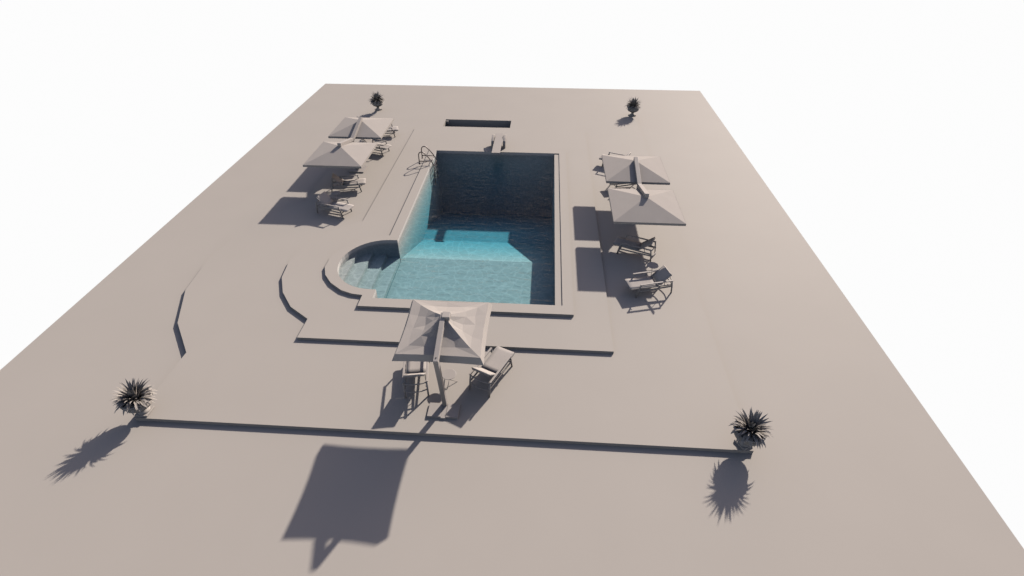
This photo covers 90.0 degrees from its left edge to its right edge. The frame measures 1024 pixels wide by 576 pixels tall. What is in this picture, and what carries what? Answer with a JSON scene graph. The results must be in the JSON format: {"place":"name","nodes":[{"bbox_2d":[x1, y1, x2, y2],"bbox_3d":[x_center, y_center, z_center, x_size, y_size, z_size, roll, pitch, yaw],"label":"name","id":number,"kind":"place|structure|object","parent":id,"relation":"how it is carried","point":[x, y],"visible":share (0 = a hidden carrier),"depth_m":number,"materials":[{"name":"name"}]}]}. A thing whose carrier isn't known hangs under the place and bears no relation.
{"place":"outdoors","nodes":[
{"label":"outdoors","id":0,"kind":"place"},
{"bbox_2d":[135,108,753,452],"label":"terrace","id":1,"kind":"structure","parent":0,"point":[658,378],"depth_m":20.69,"materials":[{"name":"paint"}]},
{"bbox_2d":[110,378,156,416],"bbox_3d":[-13.483,3.969,18.334,1.470,1.550,1.447,2,38,3],"label":"potted plant","id":2,"kind":"object","parent":1,"relation":"on","point":[137,398],"visible":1,"depth_m":18.16,"materials":[{"name":"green plant"}]},
{"bbox_2d":[315,191,353,218],"bbox_3d":[-10.379,-4.867,29.922,2.196,1.053,1.000,13,40,16],"label":"sun lounger","id":3,"kind":"object","parent":1,"relation":"on","point":[326,200],"visible":1,"depth_m":29.81,"materials":[{"name":"fabric"}]},
{"bbox_2d":[331,191,340,198],"bbox_3d":[-10.683,-5.547,31.200,0.570,0.521,0.582,2,38,3],"label":"side table","id":4,"kind":"object","parent":1,"relation":"on","point":[336,193],"visible":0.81,"depth_m":31.10,"materials":[{"name":"grey"}]},
{"bbox_2d":[330,173,365,191],"bbox_3d":[-10.329,-6.644,32.170,2.196,1.053,1.000,-7,39,-9],"label":"sun lounger","id":5,"kind":"object","parent":1,"relation":"on","point":[349,182],"visible":1,"depth_m":32.01,"materials":[{"name":"fabric"}]},
{"bbox_2d":[303,117,393,172],"bbox_3d":[-10.434,-9.143,33.908,3.543,2.804,7.943,2,38,3],"label":"double parasol","id":6,"kind":"object","parent":1,"relation":"on","point":[351,153],"visible":1,"depth_m":32.36,"materials":[{"name":"fabric"}]},
{"bbox_2d":[369,91,384,110],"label":"potted plant","id":7,"kind":"object","parent":1,"relation":"on","point":[376,100],"visible":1,"depth_m":43.28,"materials":[{"name":"green plant"}]},
{"bbox_2d":[362,139,391,155],"bbox_3d":[-9.800,-10.282,36.771,2.196,1.053,1.000,13,40,16],"label":"sun lounger","id":8,"kind":"object","parent":1,"relation":"on","point":[380,146],"visible":0.42,"depth_m":36.67,"materials":[{"name":"fabric"}]},
{"bbox_2d":[385,124,397,136],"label":"sun lounger","id":9,"kind":"object","parent":1,"relation":"on","point":[393,129],"visible":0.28,"depth_m":39.05,"materials":[{"name":"fabric"}]},
{"bbox_2d":[402,361,428,398],"bbox_3d":[-3.704,3.099,19.846,1.000,1.053,2.196,-4,39,-5],"label":"sun lounger","id":10,"kind":"object","parent":1,"relation":"on","point":[414,369],"visible":0.69,"depth_m":19.58,"materials":[{"name":"fabric"}]},
{"bbox_2d":[392,299,491,418],"bbox_3d":[-2.396,2.398,18.726,3.100,3.530,3.447,2,38,3],"label":"cantilever parasol","id":11,"kind":"object","parent":1,"relation":"on","point":[436,333],"visible":1,"depth_m":17.73,"materials":[{"name":"fabric"}]},
{"bbox_2d":[442,369,457,388],"bbox_3d":[-2.414,3.506,19.748,0.570,0.521,0.582,2,38,3],"label":"side table","id":12,"kind":"object","parent":1,"relation":"on","point":[449,374],"visible":0.95,"depth_m":19.62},
{"bbox_2d":[443,119,510,127],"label":"sunken pit","id":13,"kind":"object","parent":1,"relation":"in","point":[477,123],"visible":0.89,"depth_m":42.24,"materials":[{"name":"paint"}]},
{"bbox_2d":[469,346,514,397],"bbox_3d":[-0.756,3.046,19.914,1.000,1.053,2.196,19,42,22],"label":"sun lounger","id":14,"kind":"object","parent":1,"relation":"on","point":[498,359],"visible":1,"depth_m":19.90,"materials":[{"name":"fabric"}]},
{"bbox_2d":[599,152,630,166],"bbox_3d":[7.066,-8.761,34.847,2.196,1.053,1.000,18,42,21],"label":"sun lounger","id":15,"kind":"object","parent":1,"relation":"on","point":[628,154],"visible":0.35,"depth_m":34.99,"materials":[{"name":"fabric"}]},
{"bbox_2d":[609,183,635,187],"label":"sun lounger","id":16,"kind":"object","parent":1,"relation":"on","point":[616,184],"visible":0.09,"depth_m":32.11,"materials":[{"name":"fabric"}]},
{"bbox_2d":[626,97,640,116],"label":"potted plant","id":17,"kind":"object","parent":1,"relation":"on","point":[633,106],"visible":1,"depth_m":42.17,"materials":[{"name":"green plant"}]},
{"bbox_2d":[613,234,655,261],"bbox_3d":[6.404,-2.230,26.587,2.196,1.053,1.000,18,42,21],"label":"sun lounger","id":18,"kind":"object","parent":1,"relation":"on","point":[625,242],"visible":0.99,"depth_m":26.49,"materials":[{"name":"fabric"}]},
{"bbox_2d":[602,155,685,225],"bbox_3d":[7.053,-5.117,28.816,3.543,2.804,7.943,2,38,3],"label":"double parasol","id":19,"kind":"object","parent":1,"relation":"on","point":[640,204],"visible":1,"depth_m":27.12,"materials":[{"name":"fabric"}]},
{"bbox_2d":[625,265,672,297],"bbox_3d":[6.490,-0.322,24.174,2.196,1.053,1.000,-7,39,-9],"label":"sun lounger","id":20,"kind":"object","parent":1,"relation":"on","point":[662,274],"visible":1,"depth_m":24.04,"materials":[{"name":"fabric"}]},
{"bbox_2d":[647,262,658,273],"bbox_3d":[6.932,-0.914,25.339,0.570,0.521,0.582,2,38,3],"label":"side table","id":21,"kind":"object","parent":1,"relation":"on","point":[653,265],"visible":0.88,"depth_m":25.16,"materials":[{"name":"grey"}]},
{"bbox_2d":[729,407,773,450],"bbox_3d":[8.061,4.774,17.317,1.447,1.550,1.470,-17,42,-21],"label":"potted plant","id":22,"kind":"object","parent":1,"relation":"on","point":[750,431],"visible":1,"depth_m":17.09,"materials":[{"name":"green plant"}]},
{"bbox_2d":[338,150,554,304],"bbox_3d":[-2.941,-2.190,31.874,10.860,6.100,16.650,2,38,3],"label":"pool basin","id":23,"kind":"object","parent":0,"point":[411,247],"visible":0.5,"depth_m":33.24,"materials":[{"name":"tile"}]},
{"bbox_2d":[339,253,399,297],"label":"pool steps","id":24,"kind":"structure","parent":23,"relation":"attached to","point":[378,272],"depth_m":26.56,"materials":[{"name":"tile"}]},
{"bbox_2d":[342,153,553,299],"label":"water","id":25,"kind":"structure","parent":23,"relation":"in","point":[479,204],"depth_m":31.57,"materials":[{"name":"blue liquid"}]},
{"bbox_2d":[418,146,437,184],"bbox_3d":[-5.793,-8.480,35.401,1.090,2.393,1.080,2,38,3],"label":"pool ladder","id":26,"kind":"object","parent":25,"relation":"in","point":[435,162],"visible":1,"depth_m":35.24,"materials":[{"name":"metal"}]},
{"bbox_2d":[282,127,613,353],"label":"terrace","id":27,"kind":"structure","parent":0,"point":[321,304],"depth_m":25.24,"materials":[{"name":"paint"}]},
{"bbox_2d":[325,147,573,316],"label":"pool deck","id":28,"kind":"structure","parent":27,"relation":"on","point":[563,306],"depth_m":26.09,"materials":[{"name":"paint"}]},
{"bbox_2d":[491,133,505,152],"bbox_3d":[-1.005,-10.180,36.547,1.020,0.638,3.500,2,38,3],"label":"diving board","id":29,"kind":"object","parent":28,"relation":"on","point":[496,141],"visible":1,"depth_m":36.74,"materials":[{"name":"plastic"}]},
{"bbox_2d":[0,84,1023,575],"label":"ground","id":30,"kind":"structure","parent":0,"point":[854,466],"depth_m":17.33,"materials":[{"name":"paint"}]},
{"bbox_2d":[0,0,1023,547],"label":"sky","id":31,"kind":"structure","parent":0,"point":[889,133],"materials":[{"name":"white"}]}
]}

